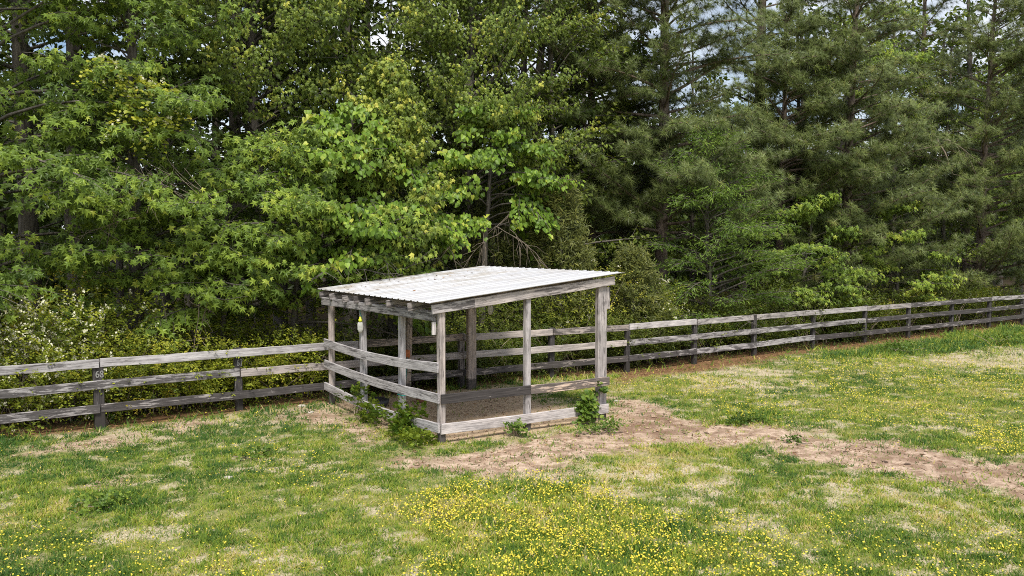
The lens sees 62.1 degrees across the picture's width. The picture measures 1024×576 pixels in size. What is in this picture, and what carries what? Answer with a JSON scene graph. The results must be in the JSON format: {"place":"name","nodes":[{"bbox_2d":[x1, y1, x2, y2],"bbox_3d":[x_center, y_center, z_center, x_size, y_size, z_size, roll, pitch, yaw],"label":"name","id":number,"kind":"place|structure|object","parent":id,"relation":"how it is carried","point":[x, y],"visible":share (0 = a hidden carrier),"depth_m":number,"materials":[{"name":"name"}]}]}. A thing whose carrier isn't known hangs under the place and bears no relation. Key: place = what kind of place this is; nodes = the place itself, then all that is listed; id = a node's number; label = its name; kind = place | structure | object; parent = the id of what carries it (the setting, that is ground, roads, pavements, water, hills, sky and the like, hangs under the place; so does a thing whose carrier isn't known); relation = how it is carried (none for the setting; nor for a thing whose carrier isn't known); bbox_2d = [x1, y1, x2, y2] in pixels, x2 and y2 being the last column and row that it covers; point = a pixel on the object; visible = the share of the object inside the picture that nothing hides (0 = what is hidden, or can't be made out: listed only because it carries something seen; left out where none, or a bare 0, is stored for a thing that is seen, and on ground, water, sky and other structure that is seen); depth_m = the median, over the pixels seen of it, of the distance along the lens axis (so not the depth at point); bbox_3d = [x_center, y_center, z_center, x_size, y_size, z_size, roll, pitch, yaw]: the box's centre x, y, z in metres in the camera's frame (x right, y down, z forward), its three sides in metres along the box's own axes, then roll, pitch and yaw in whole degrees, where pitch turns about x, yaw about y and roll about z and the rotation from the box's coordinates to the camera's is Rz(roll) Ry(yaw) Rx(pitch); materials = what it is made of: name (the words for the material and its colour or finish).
{"place":"outdoors","nodes":[
{"label":"outdoors","id":0,"kind":"place"},
{"bbox_2d":[0,251,1023,575],"bbox_3d":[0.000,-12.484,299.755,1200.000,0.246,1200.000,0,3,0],"label":"ground","id":1,"kind":"structure","parent":0,"point":[812,453],"depth_m":12.85,"materials":[{"name":"brown soil"}]},
{"bbox_2d":[0,287,132,424],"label":"honeysuckle mound","id":2,"kind":"object","parent":1,"relation":"on","point":[14,341],"visible":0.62,"depth_m":14.51,"materials":[{"name":"green plant"}]},
{"bbox_2d":[0,266,141,415],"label":"tall shrub","id":3,"kind":"object","parent":1,"relation":"on","point":[17,302],"visible":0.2,"depth_m":15.64,"materials":[{"name":"green plant"}]},
{"bbox_2d":[0,319,152,434],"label":"privet shrub","id":4,"kind":"object","parent":1,"relation":"on","point":[18,401],"visible":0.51,"depth_m":14.37,"materials":[{"name":"green plant"}]},
{"bbox_2d":[0,4,160,235],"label":"woodland tree","id":5,"kind":"object","parent":1,"relation":"on","point":[59,221],"visible":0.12,"depth_m":19.88,"materials":[{"name":"green plant"}]},
{"bbox_2d":[10,270,188,417],"bbox_3d":[-7.622,1.178,15.660,2.962,2.982,2.138,-2,4,-34],"label":"honeysuckle mound","id":6,"kind":"object","parent":1,"relation":"on","point":[113,320],"visible":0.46,"depth_m":15.61,"materials":[{"name":"green plant"}]},
{"bbox_2d":[66,487,132,522],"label":"weed clump","id":7,"kind":"object","parent":1,"relation":"on","point":[86,500],"visible":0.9,"depth_m":9.95,"materials":[{"name":"green plant"}]},
{"bbox_2d":[0,0,206,407],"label":"sweetgum tree","id":8,"kind":"object","parent":1,"relation":"on","point":[14,161],"visible":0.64,"depth_m":15.12,"materials":[{"name":"green plant"}]},
{"bbox_2d":[0,0,212,380],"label":"woodland tree","id":9,"kind":"object","parent":1,"relation":"on","point":[28,221],"visible":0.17,"depth_m":18.29,"materials":[{"name":"green plant"}]},
{"bbox_2d":[6,0,217,337],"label":"woodland tree","id":10,"kind":"object","parent":1,"relation":"on","point":[119,263],"visible":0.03,"depth_m":26.36,"materials":[{"name":"green plant"}]},
{"bbox_2d":[0,0,244,370],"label":"woodland tree","id":11,"kind":"object","parent":1,"relation":"on","point":[70,48],"visible":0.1,"depth_m":18.96,"materials":[{"name":"green plant"}]},
{"bbox_2d":[0,0,296,396],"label":"sweetgum tree","id":12,"kind":"object","parent":1,"relation":"on","point":[79,205],"visible":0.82,"depth_m":15.54,"materials":[{"name":"green plant"}]},
{"bbox_2d":[71,54,211,219],"bbox_3d":[-6.465,-2.682,15.395,2.650,3.076,1.675,1,3,16],"label":"honeysuckle vine","id":13,"kind":"object","parent":12,"relation":"attached to","point":[168,123],"visible":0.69,"depth_m":15.26,"materials":[{"name":"green plant"}]},
{"bbox_2d":[33,294,277,409],"bbox_3d":[-6.959,1.327,16.749,4.720,2.873,2.480,-2,4,-34],"label":"tall shrub","id":14,"kind":"object","parent":1,"relation":"on","point":[203,328],"visible":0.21,"depth_m":16.87,"materials":[{"name":"green plant"}]},
{"bbox_2d":[51,328,262,425],"bbox_3d":[-6.562,1.666,15.799,3.705,1.860,2.419,-2,4,-34],"label":"privet shrub","id":15,"kind":"object","parent":1,"relation":"on","point":[170,368],"visible":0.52,"depth_m":15.36,"materials":[{"name":"green plant"}]},
{"bbox_2d":[43,0,274,352],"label":"woodland tree","id":16,"kind":"object","parent":1,"relation":"on","point":[118,43],"visible":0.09,"depth_m":21.74,"materials":[{"name":"green plant"}]},
{"bbox_2d":[109,2,302,334],"bbox_3d":[-9.359,-5.488,26.796,6.712,14.582,7.338,3,4,41],"label":"woodland tree","id":17,"kind":"object","parent":1,"relation":"on","point":[215,154],"visible":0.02,"depth_m":26.77,"materials":[{"name":"green plant"}]},
{"bbox_2d":[81,129,334,392],"bbox_3d":[-5.853,-0.450,17.216,4.665,5.520,4.291,0,3,0],"label":"sweetgum tree","id":18,"kind":"object","parent":1,"relation":"on","point":[249,151],"visible":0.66,"depth_m":16.31,"materials":[{"name":"green plant"}]},
{"bbox_2d":[121,0,372,357],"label":"woodland tree","id":19,"kind":"object","parent":1,"relation":"on","point":[234,126],"visible":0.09,"depth_m":21.77,"materials":[{"name":"green plant"}]},
{"bbox_2d":[154,287,355,392],"bbox_3d":[-5.282,1.213,17.933,4.732,2.554,2.650,-2,4,-34],"label":"tall shrub","id":20,"kind":"object","parent":1,"relation":"on","point":[281,337],"visible":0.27,"depth_m":17.75,"materials":[{"name":"green plant"}]},
{"bbox_2d":[172,322,367,409],"bbox_3d":[-4.814,1.622,17.080,4.219,1.924,2.517,-2,4,-34],"label":"privet shrub","id":21,"kind":"object","parent":1,"relation":"on","point":[270,379],"visible":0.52,"depth_m":16.73,"materials":[{"name":"green plant"}]},
{"bbox_2d":[134,0,418,363],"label":"maple tree","id":22,"kind":"object","parent":1,"relation":"on","point":[290,39],"visible":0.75,"depth_m":18.84,"materials":[{"name":"green plant"}]},
{"bbox_2d":[170,2,392,334],"bbox_3d":[-7.884,-7.112,28.230,8.296,17.702,7.657,0,3,-8],"label":"woodland tree","id":23,"kind":"object","parent":1,"relation":"on","point":[279,320],"visible":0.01,"depth_m":27.41,"materials":[{"name":"green plant"}]},
{"bbox_2d":[150,119,436,383],"bbox_3d":[-4.387,-0.587,17.538,5.826,5.772,4.464,-1,3,-26],"label":"sweetgum tree","id":24,"kind":"object","parent":1,"relation":"on","point":[296,208],"visible":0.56,"depth_m":17.03,"materials":[{"name":"green plant"}]},
{"bbox_2d":[198,0,434,343],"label":"woodland tree","id":25,"kind":"object","parent":1,"relation":"on","point":[401,195],"visible":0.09,"depth_m":22.39,"materials":[{"name":"green plant"}]},
{"bbox_2d":[200,0,487,340],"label":"woodland tree","id":26,"kind":"object","parent":1,"relation":"on","point":[352,59],"visible":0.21,"depth_m":20.98,"materials":[{"name":"green plant"}]},
{"bbox_2d":[333,381,380,415],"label":"weed clump","id":27,"kind":"object","parent":1,"relation":"on","point":[355,389],"visible":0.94,"depth_m":15.33,"materials":[{"name":"green plant"}]},
{"bbox_2d":[268,100,470,353],"bbox_3d":[-3.442,-0.885,18.544,5.061,6.261,4.868,0,3,0],"label":"redbud tree","id":28,"kind":"object","parent":1,"relation":"on","point":[345,259],"visible":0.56,"depth_m":17.75,"materials":[{"name":"green plant"}]},
{"bbox_2d":[354,396,390,425],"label":"weed clump","id":29,"kind":"object","parent":1,"relation":"on","point":[374,413],"visible":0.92,"depth_m":14.76,"materials":[{"name":"green plant"}]},
{"bbox_2d":[282,312,465,385],"bbox_3d":[-3.275,1.468,19.373,4.656,2.180,2.868,-2,4,-34],"label":"tall shrub","id":30,"kind":"object","parent":1,"relation":"on","point":[381,326],"visible":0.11,"depth_m":19.23,"materials":[{"name":"green plant"}]},
{"bbox_2d":[259,0,504,336],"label":"woodland tree","id":31,"kind":"object","parent":1,"relation":"on","point":[408,46],"visible":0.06,"depth_m":24.00,"materials":[{"name":"green plant"}]},
{"bbox_2d":[285,325,479,394],"bbox_3d":[-2.600,1.633,18.357,4.318,1.725,2.445,-2,4,-34],"label":"privet shrub","id":32,"kind":"object","parent":1,"relation":"on","point":[391,370],"visible":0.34,"depth_m":18.23,"materials":[{"name":"green plant"}]},
{"bbox_2d":[313,55,454,372],"bbox_3d":[-2.836,-1.513,18.956,3.182,7.466,3.686,0,3,0],"label":"maple tree","id":33,"kind":"object","parent":1,"relation":"on","point":[388,75],"visible":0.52,"depth_m":18.66,"materials":[{"name":"green plant"}]},
{"bbox_2d":[320,0,454,264],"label":"woodland tree","id":34,"kind":"object","parent":1,"relation":"on","point":[393,40],"visible":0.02,"depth_m":30.04,"materials":[{"name":"green plant"}]},
{"bbox_2d":[378,397,428,432],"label":"weed clump","id":35,"kind":"object","parent":1,"relation":"on","point":[403,414],"visible":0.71,"depth_m":13.80,"materials":[{"name":"green plant"}]},
{"bbox_2d":[384,416,437,447],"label":"weed clump","id":36,"kind":"object","parent":1,"relation":"on","point":[413,432],"visible":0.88,"depth_m":13.19,"materials":[{"name":"green plant"}]},
{"bbox_2d":[344,0,509,331],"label":"woodland tree","id":37,"kind":"object","parent":1,"relation":"on","point":[389,48],"visible":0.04,"depth_m":25.80,"materials":[{"name":"green plant"}]},
{"bbox_2d":[381,300,541,377],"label":"tall shrub","id":38,"kind":"object","parent":1,"relation":"on","point":[464,319],"visible":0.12,"depth_m":20.79,"materials":[{"name":"green plant"}]},
{"bbox_2d":[317,266,624,443],"bbox_3d":[-0.969,1.044,15.920,3.959,2.770,4.730,-2,4,-34],"label":"run in shed","id":39,"kind":"object","parent":1,"relation":"on","point":[455,290],"visible":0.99,"depth_m":14.60,"materials":[{"name":"wood"},{"name":"metal"}]},
{"bbox_2d":[328,0,613,332],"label":"maple tree","id":40,"kind":"object","parent":1,"relation":"on","point":[436,32],"visible":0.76,"depth_m":21.62,"materials":[{"name":"green plant"}]},
{"bbox_2d":[373,0,602,331],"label":"woodland tree","id":41,"kind":"object","parent":1,"relation":"on","point":[473,147],"visible":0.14,"depth_m":24.70,"materials":[{"name":"green plant"}]},
{"bbox_2d":[412,316,576,383],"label":"privet shrub","id":42,"kind":"object","parent":1,"relation":"on","point":[488,361],"visible":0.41,"depth_m":19.59,"materials":[{"name":"green plant"}]},
{"bbox_2d":[407,95,584,364],"bbox_3d":[-0.645,-1.386,21.629,4.624,6.938,3.706,-1,3,-21],"label":"redbud tree","id":43,"kind":"object","parent":1,"relation":"on","point":[489,159],"visible":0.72,"depth_m":20.68,"materials":[{"name":"green plant"}]},
{"bbox_2d":[448,212,547,268],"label":"dead branch","id":44,"kind":"object","parent":43,"relation":"attached to","point":[483,243],"visible":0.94,"depth_m":19.81,"materials":[{"name":"brown wood"}]},
{"bbox_2d":[445,184,549,349],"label":"cedar tree","id":45,"kind":"object","parent":1,"relation":"on","point":[502,256],"visible":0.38,"depth_m":22.39,"materials":[{"name":"green plant"}]},
{"bbox_2d":[0,321,1023,575],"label":"grass","id":46,"kind":"structure","parent":1,"relation":"on","point":[798,515],"depth_m":10.42,"materials":[{"name":"green plant"}]},
{"bbox_2d":[0,294,1023,428],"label":"board fence","id":47,"kind":"object","parent":1,"relation":"on","point":[98,407],"visible":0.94,"depth_m":18.06,"materials":[{"name":"grey wood"}]},
{"bbox_2d":[0,330,1023,575],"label":"buttercups","id":48,"kind":"object","parent":1,"relation":"on","point":[618,508],"visible":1,"depth_m":9.06,"materials":[{"name":"yellow plant"}]},
{"bbox_2d":[0,325,1023,575],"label":"clover","id":49,"kind":"object","parent":1,"relation":"on","point":[550,497],"visible":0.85,"depth_m":10.58,"materials":[{"name":"green plant"}]},
{"bbox_2d":[0,339,1023,575],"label":"buttercup stalks","id":50,"kind":"object","parent":1,"relation":"on","point":[661,532],"visible":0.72,"depth_m":9.30,"materials":[{"name":"green plant"}]},
{"bbox_2d":[0,310,1023,480],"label":"leaf litter","id":51,"kind":"object","parent":1,"relation":"on","point":[571,403],"visible":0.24,"depth_m":16.86,"materials":[{"name":"brown plant"}]},
{"bbox_2d":[13,385,1023,499],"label":"soil crumbs","id":52,"kind":"object","parent":1,"relation":"on","point":[730,430],"visible":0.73,"depth_m":13.12,"materials":[{"name":"brown soil"}]},
{"bbox_2d":[476,292,592,362],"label":"tall shrub","id":53,"kind":"object","parent":1,"relation":"on","point":[532,313],"visible":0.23,"depth_m":21.07,"materials":[{"name":"green plant"}]},
{"bbox_2d":[422,0,655,330],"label":"woodland tree","id":54,"kind":"object","parent":1,"relation":"on","point":[523,68],"visible":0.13,"depth_m":26.51,"materials":[{"name":"green plant"}]},
{"bbox_2d":[434,0,666,315],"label":"woodland tree","id":55,"kind":"object","parent":1,"relation":"on","point":[539,67],"visible":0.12,"depth_m":26.33,"materials":[{"name":"green plant"}]},
{"bbox_2d":[500,176,623,360],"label":"cedar tree","id":56,"kind":"object","parent":1,"relation":"on","point":[569,216],"visible":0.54,"depth_m":21.50,"materials":[{"name":"green plant"}]},
{"bbox_2d":[500,310,624,377],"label":"privet shrub","id":57,"kind":"object","parent":1,"relation":"on","point":[587,336],"visible":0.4,"depth_m":20.72,"materials":[{"name":"green plant"}]},
{"bbox_2d":[463,0,692,314],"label":"woodland tree","id":58,"kind":"object","parent":1,"relation":"on","point":[551,92],"visible":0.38,"depth_m":24.52,"materials":[{"name":"green plant"}]},
{"bbox_2d":[571,389,603,424],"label":"weed clump","id":59,"kind":"object","parent":1,"relation":"on","point":[586,409],"visible":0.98,"depth_m":14.55,"materials":[{"name":"green plant"}]},
{"bbox_2d":[514,0,669,319],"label":"woodland tree","id":60,"kind":"object","parent":1,"relation":"on","point":[579,128],"visible":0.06,"depth_m":29.78,"materials":[{"name":"green plant"}]},
{"bbox_2d":[538,252,650,368],"bbox_3d":[1.996,0.621,21.770,3.388,3.236,2.165,-2,4,-34],"label":"olive shrub","id":61,"kind":"object","parent":1,"relation":"on","point":[570,325],"visible":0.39,"depth_m":21.36,"materials":[{"name":"green plant"}]},
{"bbox_2d":[484,0,708,324],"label":"pine tree","id":62,"kind":"object","parent":1,"relation":"on","point":[642,103],"visible":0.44,"depth_m":26.23,"materials":[{"name":"green plant"}]},
{"bbox_2d":[574,415,624,435],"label":"weed clump","id":63,"kind":"object","parent":1,"relation":"on","point":[611,420],"visible":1,"depth_m":13.91,"materials":[{"name":"green plant"}]},
{"bbox_2d":[576,240,690,358],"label":"cedar tree","id":64,"kind":"object","parent":1,"relation":"on","point":[631,259],"visible":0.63,"depth_m":22.25,"materials":[{"name":"green plant"}]},
{"bbox_2d":[576,306,697,368],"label":"privet shrub","id":65,"kind":"object","parent":1,"relation":"on","point":[644,346],"visible":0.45,"depth_m":21.47,"materials":[{"name":"green plant"}]},
{"bbox_2d":[565,0,749,324],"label":"woodland tree","id":66,"kind":"object","parent":1,"relation":"on","point":[601,249],"visible":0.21,"depth_m":27.36,"materials":[{"name":"green plant"}]},
{"bbox_2d":[636,275,690,358],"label":"flowering shrub","id":67,"kind":"object","parent":1,"relation":"on","point":[668,301],"visible":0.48,"depth_m":22.59,"materials":[{"name":"green plant"}]},
{"bbox_2d":[611,276,731,351],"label":"tall shrub","id":68,"kind":"object","parent":1,"relation":"on","point":[695,306],"visible":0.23,"depth_m":24.12,"materials":[{"name":"green plant"}]},
{"bbox_2d":[538,0,806,319],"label":"pine tree","id":69,"kind":"object","parent":1,"relation":"on","point":[661,217],"visible":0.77,"depth_m":25.40,"materials":[{"name":"green plant"}]},
{"bbox_2d":[608,14,771,316],"bbox_3d":[6.930,-4.418,32.670,5.241,11.814,5.808,-2,3,-29],"label":"woodland tree","id":70,"kind":"object","parent":1,"relation":"on","point":[691,272],"visible":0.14,"depth_m":32.06,"materials":[{"name":"green plant"}]},
{"bbox_2d":[639,301,762,361],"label":"privet shrub","id":71,"kind":"object","parent":1,"relation":"on","point":[700,328],"visible":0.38,"depth_m":23.34,"materials":[{"name":"green plant"}]},
{"bbox_2d":[653,73,763,280],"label":"woodland tree","id":72,"kind":"object","parent":1,"relation":"on","point":[726,79],"visible":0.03,"depth_m":37.83,"materials":[{"name":"green plant"}]},
{"bbox_2d":[626,122,822,346],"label":"willow oak tree","id":73,"kind":"object","parent":1,"relation":"on","point":[750,229],"visible":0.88,"depth_m":23.97,"materials":[{"name":"green plant"}]},
{"bbox_2d":[663,275,785,345],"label":"tall shrub","id":74,"kind":"object","parent":1,"relation":"on","point":[741,304],"visible":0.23,"depth_m":25.72,"materials":[{"name":"green plant"}]},
{"bbox_2d":[722,407,784,427],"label":"weed clump","id":75,"kind":"object","parent":1,"relation":"on","point":[746,414],"visible":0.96,"depth_m":14.62,"materials":[{"name":"green plant"}]},
{"bbox_2d":[703,298,832,351],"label":"privet shrub","id":76,"kind":"object","parent":1,"relation":"on","point":[772,335],"visible":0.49,"depth_m":24.66,"materials":[{"name":"green plant"}]},
{"bbox_2d":[686,0,859,321],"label":"pine tree","id":77,"kind":"object","parent":1,"relation":"on","point":[759,4],"visible":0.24,"depth_m":31.11,"materials":[{"name":"green plant"}]},
{"bbox_2d":[673,0,891,323],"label":"pine tree","id":78,"kind":"object","parent":1,"relation":"on","point":[824,86],"visible":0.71,"depth_m":28.21,"materials":[{"name":"green plant"}]},
{"bbox_2d":[739,269,847,344],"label":"tall shrub","id":79,"kind":"object","parent":1,"relation":"on","point":[780,283],"visible":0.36,"depth_m":26.72,"materials":[{"name":"green plant"}]},
{"bbox_2d":[734,189,886,334],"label":"sweetgum tree","id":80,"kind":"object","parent":1,"relation":"on","point":[827,201],"visible":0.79,"depth_m":27.39,"materials":[{"name":"green plant"}]},
{"bbox_2d":[743,0,878,300],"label":"woodland tree","id":81,"kind":"object","parent":1,"relation":"on","point":[808,36],"visible":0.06,"depth_m":39.25,"materials":[{"name":"green plant"}]},
{"bbox_2d":[723,0,904,309],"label":"woodland tree","id":82,"kind":"object","parent":1,"relation":"on","point":[799,203],"visible":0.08,"depth_m":31.95,"materials":[{"name":"green plant"}]},
{"bbox_2d":[768,293,878,344],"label":"privet shrub","id":83,"kind":"object","parent":1,"relation":"on","point":[846,327],"visible":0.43,"depth_m":26.64,"materials":[{"name":"green plant"}]},
{"bbox_2d":[737,0,981,328],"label":"pine tree","id":84,"kind":"object","parent":1,"relation":"on","point":[888,109],"visible":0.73,"depth_m":29.29,"materials":[{"name":"green plant"}]},
{"bbox_2d":[816,290,903,340],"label":"privet shrub","id":85,"kind":"object","parent":1,"relation":"on","point":[876,312],"visible":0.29,"depth_m":27.78,"materials":[{"name":"green plant"}]},
{"bbox_2d":[804,0,936,295],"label":"pine tree","id":86,"kind":"object","parent":1,"relation":"on","point":[921,56],"visible":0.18,"depth_m":34.38,"materials":[{"name":"green plant"}]},
{"bbox_2d":[842,262,920,331],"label":"tall shrub","id":87,"kind":"object","parent":1,"relation":"on","point":[881,292],"visible":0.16,"depth_m":30.27,"materials":[{"name":"green plant"}]},
{"bbox_2d":[818,0,951,302],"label":"woodland tree","id":88,"kind":"object","parent":1,"relation":"on","point":[921,159],"visible":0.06,"depth_m":39.96,"materials":[{"name":"green plant"}]},
{"bbox_2d":[849,285,958,334],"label":"privet shrub","id":89,"kind":"object","parent":1,"relation":"on","point":[914,309],"visible":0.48,"depth_m":29.34,"materials":[{"name":"green plant"}]},
{"bbox_2d":[851,184,967,324],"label":"sweetgum tree","id":90,"kind":"object","parent":1,"relation":"on","point":[910,236],"visible":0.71,"depth_m":29.89,"materials":[{"name":"green plant"}]},
{"bbox_2d":[870,254,960,325],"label":"tall shrub","id":91,"kind":"object","parent":1,"relation":"on","point":[926,278],"visible":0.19,"depth_m":31.61,"materials":[{"name":"green plant"}]},
{"bbox_2d":[845,0,990,303],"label":"woodland tree","id":92,"kind":"object","parent":1,"relation":"on","point":[928,83],"visible":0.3,"depth_m":35.37,"materials":[{"name":"green plant"}]},
{"bbox_2d":[853,0,1013,295],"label":"pine tree","id":93,"kind":"object","parent":1,"relation":"on","point":[957,57],"visible":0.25,"depth_m":39.30,"materials":[{"name":"green plant"}]},
{"bbox_2d":[868,8,1012,284],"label":"woodland tree","id":94,"kind":"object","parent":1,"relation":"on","point":[947,128],"visible":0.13,"depth_m":40.42,"materials":[{"name":"green plant"}]},
{"bbox_2d":[900,283,986,329],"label":"privet shrub","id":95,"kind":"object","parent":1,"relation":"on","point":[952,297],"visible":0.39,"depth_m":31.05,"materials":[{"name":"green plant"}]},
{"bbox_2d":[887,13,1002,293],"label":"woodland tree","id":96,"kind":"object","parent":1,"relation":"on","point":[963,66],"visible":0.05,"depth_m":44.18,"materials":[{"name":"green plant"}]},
{"bbox_2d":[874,0,1023,316],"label":"pine tree","id":97,"kind":"object","parent":1,"relation":"on","point":[1003,239],"visible":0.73,"depth_m":34.60,"materials":[{"name":"green plant"}]},
{"bbox_2d":[897,0,1023,296],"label":"woodland tree","id":98,"kind":"object","parent":1,"relation":"on","point":[964,267],"visible":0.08,"depth_m":42.40,"materials":[{"name":"green plant"}]},
{"bbox_2d":[929,29,1023,295],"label":"sweetgum tree","id":99,"kind":"object","parent":1,"relation":"on","point":[996,207],"visible":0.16,"depth_m":41.58,"materials":[{"name":"green plant"}]},
{"bbox_2d":[942,283,1023,326],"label":"privet shrub","id":100,"kind":"object","parent":1,"relation":"on","point":[988,294],"visible":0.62,"depth_m":32.45,"materials":[{"name":"green plant"}]},
{"bbox_2d":[0,15,1023,327],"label":"wood","id":101,"kind":"object","parent":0,"point":[10,221],"depth_m":36.59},
{"bbox_2d":[0,0,1023,239],"label":"sky","id":102,"kind":"structure","parent":0,"point":[960,4],"materials":[{"name":"white"}]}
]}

